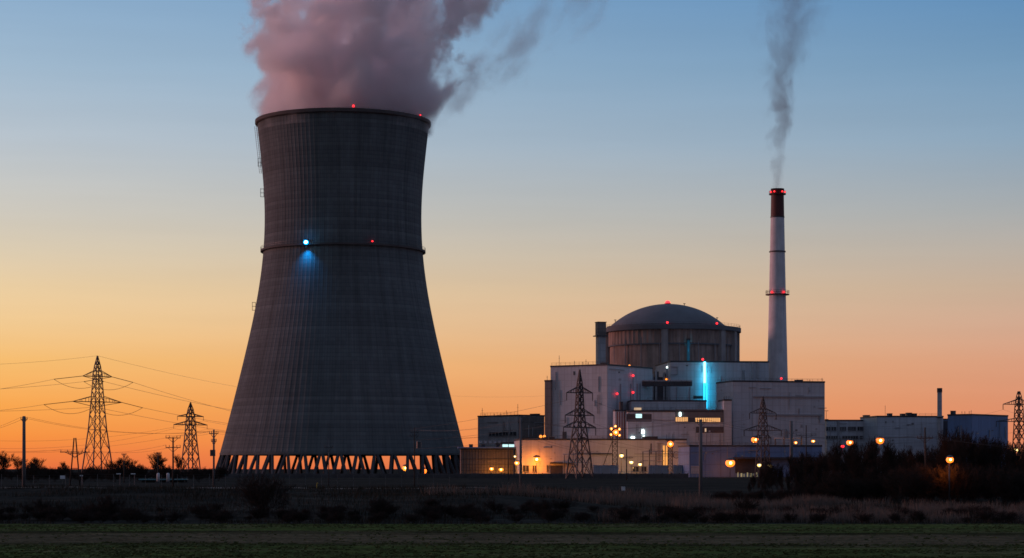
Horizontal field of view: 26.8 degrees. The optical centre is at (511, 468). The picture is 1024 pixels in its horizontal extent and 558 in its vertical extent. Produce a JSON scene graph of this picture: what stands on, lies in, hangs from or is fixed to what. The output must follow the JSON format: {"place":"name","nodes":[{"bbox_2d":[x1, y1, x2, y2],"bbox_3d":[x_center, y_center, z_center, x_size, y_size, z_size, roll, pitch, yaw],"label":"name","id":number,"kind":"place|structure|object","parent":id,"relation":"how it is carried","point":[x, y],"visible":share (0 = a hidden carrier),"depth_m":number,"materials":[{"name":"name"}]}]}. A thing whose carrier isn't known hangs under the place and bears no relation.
{"place":"outdoors","nodes":[
{"label":"outdoors","id":0,"kind":"place"},
{"bbox_2d":[477,410,544,446],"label":"workshop building","id":1,"kind":"structure","parent":0,"point":[500,420],"depth_m":857.27,"materials":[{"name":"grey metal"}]},
{"bbox_2d":[479,441,513,446],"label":"window","id":2,"kind":"structure","parent":1,"relation":"attached to","point":[505,444],"depth_m":815.29,"materials":[{"name":"white glass"}]},
{"bbox_2d":[0,469,1023,523],"bbox_3d":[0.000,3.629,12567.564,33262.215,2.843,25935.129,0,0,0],"label":"ground","id":3,"kind":"structure","parent":0,"point":[710,484],"depth_m":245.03,"materials":[{"name":"green plant"}]},
{"bbox_2d":[0,451,18,469],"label":"bare tree","id":4,"kind":"object","parent":3,"relation":"on","point":[4,462],"visible":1,"depth_m":561.05,"materials":[{"name":"brown plant"}]},
{"bbox_2d":[21,416,26,486],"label":"utility pole","id":5,"kind":"object","parent":3,"relation":"on","point":[23,419],"visible":0.94,"depth_m":267.83,"materials":[{"name":"concrete"}]},
{"bbox_2d":[26,463,45,481],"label":"bare bush","id":6,"kind":"object","parent":3,"relation":"on","point":[32,471],"visible":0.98,"depth_m":434.66,"materials":[{"name":"brown plant"}]},
{"bbox_2d":[33,497,52,510],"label":"bare bush","id":7,"kind":"object","parent":3,"relation":"on","point":[40,505],"visible":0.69,"depth_m":208.38,"materials":[{"name":"brown plant"}]},
{"bbox_2d":[46,467,60,481],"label":"bare bush","id":8,"kind":"object","parent":3,"relation":"on","point":[54,473],"visible":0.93,"depth_m":445.53,"materials":[{"name":"brown plant"}]},
{"bbox_2d":[65,438,84,486],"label":"utility pole","id":9,"kind":"object","parent":3,"relation":"on","point":[77,452],"visible":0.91,"depth_m":284.95,"materials":[{"name":"brown wood"}]},
{"bbox_2d":[44,356,142,472],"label":"transmission pylon","id":10,"kind":"object","parent":3,"relation":"on","point":[98,401],"visible":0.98,"depth_m":699.71,"materials":[{"name":"metal"}]},
{"bbox_2d":[97,493,125,518],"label":"bare bush","id":11,"kind":"object","parent":3,"relation":"on","point":[107,504],"visible":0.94,"depth_m":205.78,"materials":[{"name":"brown plant"}]},
{"bbox_2d":[106,464,126,481],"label":"bare bush","id":12,"kind":"object","parent":3,"relation":"on","point":[115,470],"visible":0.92,"depth_m":436.08,"materials":[{"name":"brown plant"}]},
{"bbox_2d":[118,508,150,522],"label":"bare bush","id":13,"kind":"object","parent":3,"relation":"on","point":[128,514],"visible":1,"depth_m":197.05,"materials":[{"name":"brown plant"}]},
{"bbox_2d":[130,462,151,480],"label":"bare bush","id":14,"kind":"object","parent":3,"relation":"on","point":[142,470],"visible":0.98,"depth_m":483.30,"materials":[{"name":"brown plant"}]},
{"bbox_2d":[147,452,167,478],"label":"bare tree","id":15,"kind":"object","parent":3,"relation":"on","point":[154,457],"visible":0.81,"depth_m":559.10,"materials":[{"name":"brown plant"}]},
{"bbox_2d":[152,463,171,478],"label":"bare bush","id":16,"kind":"object","parent":3,"relation":"on","point":[162,470],"visible":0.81,"depth_m":478.44,"materials":[{"name":"brown plant"}]},
{"bbox_2d":[139,479,188,482],"bbox_3d":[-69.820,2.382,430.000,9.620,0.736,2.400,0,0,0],"label":"shelter","id":17,"kind":"object","parent":3,"relation":"on","point":[164,480],"visible":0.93,"depth_m":430.90,"materials":[{"name":"metal"}]},
{"bbox_2d":[166,435,180,486],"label":"utility pole","id":18,"kind":"object","parent":3,"relation":"on","point":[172,447],"visible":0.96,"depth_m":274.91,"materials":[{"name":"brown wood"}]},
{"bbox_2d":[161,511,188,522],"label":"bare bush","id":19,"kind":"object","parent":3,"relation":"on","point":[175,515],"visible":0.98,"depth_m":199.64,"materials":[{"name":"brown plant"}]},
{"bbox_2d":[174,454,185,470],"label":"bare tree","id":20,"kind":"object","parent":3,"relation":"on","point":[177,462],"visible":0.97,"depth_m":619.48,"materials":[{"name":"brown plant"}]},
{"bbox_2d":[173,402,207,471],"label":"transmission pylon","id":21,"kind":"object","parent":3,"relation":"on","point":[191,430],"visible":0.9,"depth_m":1299.44,"materials":[{"name":"metal"}]},
{"bbox_2d":[189,467,207,482],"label":"bare bush","id":22,"kind":"object","parent":3,"relation":"on","point":[195,472],"visible":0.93,"depth_m":430.36,"materials":[{"name":"brown plant"}]},
{"bbox_2d":[192,504,220,518],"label":"bare bush","id":23,"kind":"object","parent":3,"relation":"on","point":[204,509],"visible":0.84,"depth_m":206.24,"materials":[{"name":"brown plant"}]},
{"bbox_2d":[209,430,217,485],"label":"utility pole","id":24,"kind":"object","parent":3,"relation":"on","point":[212,452],"visible":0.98,"depth_m":269.89,"materials":[{"name":"concrete"}]},
{"bbox_2d":[1,474,449,486],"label":"fence","id":25,"kind":"object","parent":3,"relation":"on","point":[209,476],"visible":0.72,"depth_m":274.97,"materials":[{"name":"metal"}]},
{"bbox_2d":[229,471,293,517],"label":"bare bush","id":26,"kind":"object","parent":3,"relation":"on","point":[253,491],"visible":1,"depth_m":207.99,"materials":[{"name":"brown plant"}]},
{"bbox_2d":[269,508,294,520],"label":"bare bush","id":27,"kind":"object","parent":3,"relation":"on","point":[280,512],"visible":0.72,"depth_m":202.20,"materials":[{"name":"brown plant"}]},
{"bbox_2d":[287,511,316,523],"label":"bare bush","id":28,"kind":"object","parent":3,"relation":"on","point":[296,516],"visible":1,"depth_m":195.73,"materials":[{"name":"brown plant"}]},
{"bbox_2d":[215,105,463,473],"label":"cooling tower","id":29,"kind":"structure","parent":3,"relation":"on","point":[342,341],"depth_m":848.42,"materials":[{"name":"concrete"}]},
{"bbox_2d":[368,498,393,513],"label":"bare bush","id":30,"kind":"object","parent":3,"relation":"on","point":[379,505],"visible":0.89,"depth_m":205.22,"materials":[{"name":"brown plant"}]},
{"bbox_2d":[410,427,420,485],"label":"utility pole","id":31,"kind":"object","parent":3,"relation":"on","point":[418,444],"visible":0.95,"depth_m":281.91,"materials":[{"name":"brown wood"}]},
{"bbox_2d":[181,473,687,477],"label":"perimeter wall","id":32,"kind":"structure","parent":3,"relation":"on","point":[491,475],"depth_m":639.90,"materials":[{"name":"concrete"}]},
{"bbox_2d":[457,444,515,473],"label":"shed","id":33,"kind":"structure","parent":3,"relation":"on","point":[483,459],"depth_m":790.47,"materials":[{"name":"brown metal"}]},
{"bbox_2d":[481,500,510,513],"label":"bare bush","id":34,"kind":"object","parent":3,"relation":"on","point":[499,507],"visible":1,"depth_m":213.30,"materials":[{"name":"brown plant"}]},
{"bbox_2d":[504,506,527,515],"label":"bare bush","id":35,"kind":"object","parent":3,"relation":"on","point":[511,511],"visible":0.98,"depth_m":210.16,"materials":[{"name":"brown plant"}]},
{"bbox_2d":[518,418,523,486],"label":"utility pole","id":36,"kind":"object","parent":3,"relation":"on","point":[520,462],"visible":0.94,"depth_m":261.89,"materials":[{"name":"concrete"}]},
{"bbox_2d":[529,498,551,515],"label":"bare bush","id":37,"kind":"object","parent":3,"relation":"on","point":[545,505],"visible":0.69,"depth_m":207.37,"materials":[{"name":"brown plant"}]},
{"bbox_2d":[538,507,561,522],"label":"bare bush","id":38,"kind":"object","parent":3,"relation":"on","point":[550,515],"visible":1,"depth_m":197.65,"materials":[{"name":"brown plant"}]},
{"bbox_2d":[550,498,579,508],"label":"bare bush","id":39,"kind":"object","parent":3,"relation":"on","point":[562,502],"visible":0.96,"depth_m":214.94,"materials":[{"name":"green plant"}]},
{"bbox_2d":[563,369,595,478],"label":"transmission pylon","id":40,"kind":"object","parent":3,"relation":"on","point":[577,388],"visible":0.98,"depth_m":599.54,"materials":[{"name":"metal"}]},
{"bbox_2d":[573,511,591,521],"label":"bare bush","id":41,"kind":"object","parent":3,"relation":"on","point":[580,516],"visible":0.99,"depth_m":201.30,"materials":[{"name":"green plant"}]},
{"bbox_2d":[514,436,686,473],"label":"front hall","id":42,"kind":"structure","parent":3,"relation":"on","point":[551,458],"depth_m":772.45,"materials":[{"name":"beige concrete"}]},
{"bbox_2d":[593,465,617,473],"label":"container cabin","id":43,"kind":"object","parent":3,"relation":"on","point":[605,468],"visible":0.37,"depth_m":714.94,"materials":[{"name":"metal"}]},
{"bbox_2d":[607,507,638,520],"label":"bare bush","id":44,"kind":"object","parent":3,"relation":"on","point":[624,514],"visible":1,"depth_m":200.03,"materials":[{"name":"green plant"}]},
{"bbox_2d":[596,471,712,476],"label":"fence","id":45,"kind":"object","parent":3,"relation":"on","point":[696,473],"visible":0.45,"depth_m":689.95,"materials":[{"name":"grey metal"}]},
{"bbox_2d":[648,465,667,472],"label":"container cabin","id":46,"kind":"object","parent":3,"relation":"on","point":[657,467],"visible":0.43,"depth_m":715.00,"materials":[{"name":"metal"}]},
{"bbox_2d":[606,301,740,373],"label":"reactor containment","id":47,"kind":"structure","parent":3,"relation":"on","point":[652,336],"depth_m":883.34,"materials":[{"name":"concrete"}]},
{"bbox_2d":[626,407,723,444],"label":"service building","id":48,"kind":"structure","parent":3,"relation":"on","point":[711,432],"depth_m":785.92,"materials":[{"name":"concrete"}]},
{"bbox_2d":[695,417,720,421],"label":"window","id":49,"kind":"structure","parent":48,"relation":"in","point":[717,419],"depth_m":786.38,"materials":[{"name":"yellow glass"}]},
{"bbox_2d":[695,419,706,495],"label":"utility pole","id":50,"kind":"object","parent":3,"relation":"on","point":[700,422],"visible":0.94,"depth_m":261.82,"materials":[{"name":"concrete"}]},
{"bbox_2d":[420,481,1023,522],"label":"reeds","id":51,"kind":"object","parent":3,"relation":"on","point":[679,500],"visible":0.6,"depth_m":223.19,"materials":[{"name":"plant"}]},
{"bbox_2d":[709,510,735,523],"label":"bare bush","id":52,"kind":"object","parent":3,"relation":"on","point":[720,517],"visible":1,"depth_m":196.02,"materials":[{"name":"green plant"}]},
{"bbox_2d":[718,396,731,444],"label":"stair tower","id":53,"kind":"structure","parent":3,"relation":"on","point":[724,404],"depth_m":786.09,"materials":[{"name":"concrete"}]},
{"bbox_2d":[727,511,750,522],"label":"bare bush","id":54,"kind":"object","parent":3,"relation":"on","point":[740,516],"visible":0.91,"depth_m":198.46,"materials":[{"name":"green plant"}]},
{"bbox_2d":[732,496,760,512],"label":"bare bush","id":55,"kind":"object","parent":3,"relation":"on","point":[743,505],"visible":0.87,"depth_m":208.04,"materials":[{"name":"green plant"}]},
{"bbox_2d":[745,396,781,477],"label":"transmission pylon","id":56,"kind":"object","parent":3,"relation":"on","point":[763,407],"visible":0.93,"depth_m":639.83,"materials":[{"name":"metal"}]},
{"bbox_2d":[761,462,775,493],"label":"bare tree","id":57,"kind":"object","parent":3,"relation":"on","point":[766,476],"visible":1,"depth_m":262.60,"materials":[{"name":"brown plant"}]},
{"bbox_2d":[768,463,784,490],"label":"bare tree","id":58,"kind":"object","parent":3,"relation":"on","point":[779,470],"visible":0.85,"depth_m":275.91,"materials":[{"name":"brown plant"}]},
{"bbox_2d":[789,421,793,482],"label":"utility pole","id":59,"kind":"object","parent":3,"relation":"on","point":[791,433],"visible":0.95,"depth_m":419.76,"materials":[{"name":"concrete"}]},
{"bbox_2d":[788,451,804,487],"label":"bare tree","id":60,"kind":"object","parent":3,"relation":"on","point":[797,462],"visible":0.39,"depth_m":271.30,"materials":[{"name":"brown plant"}]},
{"bbox_2d":[800,451,815,478],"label":"bare tree","id":61,"kind":"object","parent":3,"relation":"on","point":[806,469],"visible":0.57,"depth_m":286.24,"materials":[{"name":"brown plant"}]},
{"bbox_2d":[825,446,843,485],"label":"bare tree","id":62,"kind":"object","parent":3,"relation":"on","point":[834,462],"visible":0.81,"depth_m":268.56,"materials":[{"name":"brown plant"}]},
{"bbox_2d":[821,473,847,499],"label":"bare bush","id":63,"kind":"object","parent":3,"relation":"on","point":[830,494],"visible":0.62,"depth_m":258.10,"materials":[{"name":"brown plant"}]},
{"bbox_2d":[825,440,848,499],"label":"bare tree","id":64,"kind":"object","parent":3,"relation":"on","point":[834,448],"visible":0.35,"depth_m":283.25,"materials":[{"name":"brown plant"}]},
{"bbox_2d":[838,443,865,502],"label":"bare tree","id":65,"kind":"object","parent":3,"relation":"on","point":[854,469],"visible":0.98,"depth_m":265.87,"materials":[{"name":"brown plant"}]},
{"bbox_2d":[851,513,875,522],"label":"bare bush","id":66,"kind":"object","parent":3,"relation":"on","point":[863,517],"visible":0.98,"depth_m":196.79,"materials":[{"name":"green plant"}]},
{"bbox_2d":[860,436,882,471],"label":"bare tree","id":67,"kind":"object","parent":3,"relation":"on","point":[875,445],"visible":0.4,"depth_m":289.47,"materials":[{"name":"brown plant"}]},
{"bbox_2d":[878,439,903,501],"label":"bare tree","id":68,"kind":"object","parent":3,"relation":"on","point":[888,451],"visible":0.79,"depth_m":267.70,"materials":[{"name":"brown plant"}]},
{"bbox_2d":[899,444,920,499],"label":"bare tree","id":69,"kind":"object","parent":3,"relation":"on","point":[909,461],"visible":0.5,"depth_m":262.66,"materials":[{"name":"brown plant"}]},
{"bbox_2d":[886,469,937,504],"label":"bare bush","id":70,"kind":"object","parent":3,"relation":"on","point":[911,490],"visible":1,"depth_m":251.08,"materials":[{"name":"brown plant"}]},
{"bbox_2d":[890,464,937,502],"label":"bare bush","id":71,"kind":"object","parent":3,"relation":"on","point":[925,489],"visible":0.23,"depth_m":255.53,"materials":[{"name":"brown plant"}]},
{"bbox_2d":[905,509,928,522],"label":"bare bush","id":72,"kind":"object","parent":3,"relation":"on","point":[917,514],"visible":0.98,"depth_m":198.56,"materials":[{"name":"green plant"}]},
{"bbox_2d":[897,463,946,502],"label":"bare bush","id":73,"kind":"object","parent":3,"relation":"on","point":[920,468],"visible":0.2,"depth_m":258.49,"materials":[{"name":"brown plant"}]},
{"bbox_2d":[917,427,932,498],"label":"utility pole","id":74,"kind":"object","parent":3,"relation":"on","point":[924,438],"visible":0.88,"depth_m":261.91,"materials":[{"name":"brown wood"}]},
{"bbox_2d":[917,463,948,503],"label":"bare bush","id":75,"kind":"object","parent":3,"relation":"on","point":[932,497],"visible":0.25,"depth_m":259.66,"materials":[{"name":"brown plant"}]},
{"bbox_2d":[929,430,953,500],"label":"bare tree","id":76,"kind":"object","parent":3,"relation":"on","point":[943,454],"visible":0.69,"depth_m":263.28,"materials":[{"name":"brown plant"}]},
{"bbox_2d":[946,455,953,503],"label":"street lamp","id":77,"kind":"object","parent":3,"relation":"on","point":[949,459],"visible":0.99,"depth_m":252.20,"materials":[{"name":"metal"}]},
{"bbox_2d":[935,465,968,500],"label":"bare bush","id":78,"kind":"object","parent":3,"relation":"on","point":[944,494],"visible":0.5,"depth_m":257.48,"materials":[{"name":"brown plant"}]},
{"bbox_2d":[932,455,973,501],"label":"bare bush","id":79,"kind":"object","parent":3,"relation":"on","point":[956,463],"visible":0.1,"depth_m":262.17,"materials":[{"name":"brown plant"}]},
{"bbox_2d":[923,463,989,502],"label":"bare bush","id":80,"kind":"object","parent":3,"relation":"on","point":[956,481],"visible":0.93,"depth_m":255.06,"materials":[{"name":"brown plant"}]},
{"bbox_2d":[949,429,973,497],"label":"bare tree","id":81,"kind":"object","parent":3,"relation":"on","point":[963,438],"visible":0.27,"depth_m":282.95,"materials":[{"name":"brown plant"}]},
{"bbox_2d":[958,433,980,499],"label":"bare tree","id":82,"kind":"object","parent":3,"relation":"on","point":[970,448],"visible":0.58,"depth_m":280.74,"materials":[{"name":"brown plant"}]},
{"bbox_2d":[968,436,991,471],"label":"bare tree","id":83,"kind":"object","parent":3,"relation":"on","point":[981,458],"visible":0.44,"depth_m":286.23,"materials":[{"name":"brown plant"}]},
{"bbox_2d":[969,510,997,520],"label":"bare bush","id":84,"kind":"object","parent":3,"relation":"on","point":[984,515],"visible":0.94,"depth_m":197.93,"materials":[{"name":"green plant"}]},
{"bbox_2d":[976,437,1001,498],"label":"bare tree","id":85,"kind":"object","parent":3,"relation":"on","point":[993,445],"visible":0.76,"depth_m":286.46,"materials":[{"name":"brown plant"}]},
{"bbox_2d":[987,436,1008,498],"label":"bare tree","id":86,"kind":"object","parent":3,"relation":"on","point":[1000,455],"visible":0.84,"depth_m":288.15,"materials":[{"name":"brown plant"}]},
{"bbox_2d":[996,391,1023,471],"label":"transmission pylon","id":87,"kind":"object","parent":3,"relation":"on","point":[1018,404],"visible":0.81,"depth_m":799.19,"materials":[{"name":"metal"}]},
{"bbox_2d":[1002,445,1018,471],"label":"bare tree","id":88,"kind":"object","parent":3,"relation":"on","point":[1007,457],"visible":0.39,"depth_m":290.45,"materials":[{"name":"brown plant"}]},
{"bbox_2d":[997,511,1023,522],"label":"bare bush","id":89,"kind":"object","parent":3,"relation":"on","point":[1010,515],"visible":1,"depth_m":198.45,"materials":[{"name":"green plant"}]},
{"bbox_2d":[1006,446,1023,472],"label":"bare tree","id":90,"kind":"object","parent":3,"relation":"on","point":[1017,458],"visible":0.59,"depth_m":280.59,"materials":[{"name":"brown plant"}]},
{"bbox_2d":[0,523,1023,557],"bbox_3d":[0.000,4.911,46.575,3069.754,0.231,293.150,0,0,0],"label":"field","id":91,"kind":"structure","parent":0,"point":[297,535],"depth_m":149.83,"materials":[{"name":"green plant"}]},
{"bbox_2d":[0,0,1023,468],"label":"sky","id":92,"kind":"structure","parent":0,"point":[588,162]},
{"bbox_2d":[544,380,551,437],"bbox_3d":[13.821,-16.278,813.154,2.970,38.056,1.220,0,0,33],"label":"stair block","id":93,"kind":"structure","parent":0,"point":[548,408],"depth_m":812.57,"materials":[{"name":"concrete"}]},
{"bbox_2d":[593,322,607,363],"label":"vent tower","id":94,"kind":"structure","parent":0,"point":[600,335],"depth_m":878.53,"materials":[{"name":"concrete"}]},
{"bbox_2d":[550,361,652,437],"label":"auxiliary building","id":95,"kind":"structure","parent":0,"point":[607,385],"depth_m":807.80,"materials":[{"name":"concrete"}]},
{"bbox_2d":[642,380,691,385],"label":"pipe bridge","id":96,"kind":"structure","parent":95,"relation":"attached to","point":[666,382],"depth_m":822.00,"materials":[{"name":"metal"}]},
{"bbox_2d":[603,425,620,464],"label":"floodlight mast","id":97,"kind":"object","parent":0,"point":[615,431],"visible":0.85,"depth_m":744.06,"materials":[{"name":"metal"}]},
{"bbox_2d":[613,402,626,438],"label":"striped shaft","id":98,"kind":"object","parent":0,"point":[619,418],"visible":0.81,"depth_m":790.51,"materials":[{"name":"grey metal"}]},
{"bbox_2d":[652,366,667,399],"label":"plant room","id":99,"kind":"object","parent":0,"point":[659,392],"visible":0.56,"depth_m":841.52,"materials":[{"name":"grey concrete"}]},
{"bbox_2d":[628,397,706,409],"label":"terrace block","id":100,"kind":"structure","parent":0,"point":[670,404],"depth_m":800.51,"materials":[{"name":"concrete"}]},
{"bbox_2d":[665,434,674,472],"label":"floodlight mast","id":101,"kind":"object","parent":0,"point":[669,443],"visible":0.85,"depth_m":741.20,"materials":[{"name":"metal"}]},
{"bbox_2d":[655,358,768,409],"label":"block","id":102,"kind":"structure","parent":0,"point":[704,376],"depth_m":836.65,"materials":[{"name":"concrete"}]},
{"bbox_2d":[678,442,821,476],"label":"pump house","id":103,"kind":"structure","parent":0,"point":[714,461],"depth_m":701.11,"materials":[{"name":"concrete"}]},
{"bbox_2d":[716,377,824,455],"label":"turbine block","id":104,"kind":"structure","parent":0,"point":[796,402],"depth_m":804.69,"materials":[{"name":"concrete"}]},
{"bbox_2d":[766,188,788,380],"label":"chimney","id":105,"kind":"object","parent":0,"point":[777,341],"visible":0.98,"depth_m":917.07,"materials":[{"name":"paint"}]},
{"bbox_2d":[825,415,869,462],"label":"office building","id":106,"kind":"structure","parent":0,"point":[846,429],"depth_m":900.50,"materials":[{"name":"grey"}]},
{"bbox_2d":[860,413,943,457],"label":"store hall","id":107,"kind":"structure","parent":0,"point":[899,429],"depth_m":881.64,"materials":[{"name":"metal"}]},
{"bbox_2d":[936,388,942,449],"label":"stack","id":108,"kind":"object","parent":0,"point":[939,417],"visible":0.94,"depth_m":871.26,"materials":[{"name":"grey metal"}]},
{"bbox_2d":[947,411,1007,465],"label":"blue hall","id":109,"kind":"structure","parent":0,"point":[986,423],"depth_m":856.37,"materials":[{"name":"metal"}]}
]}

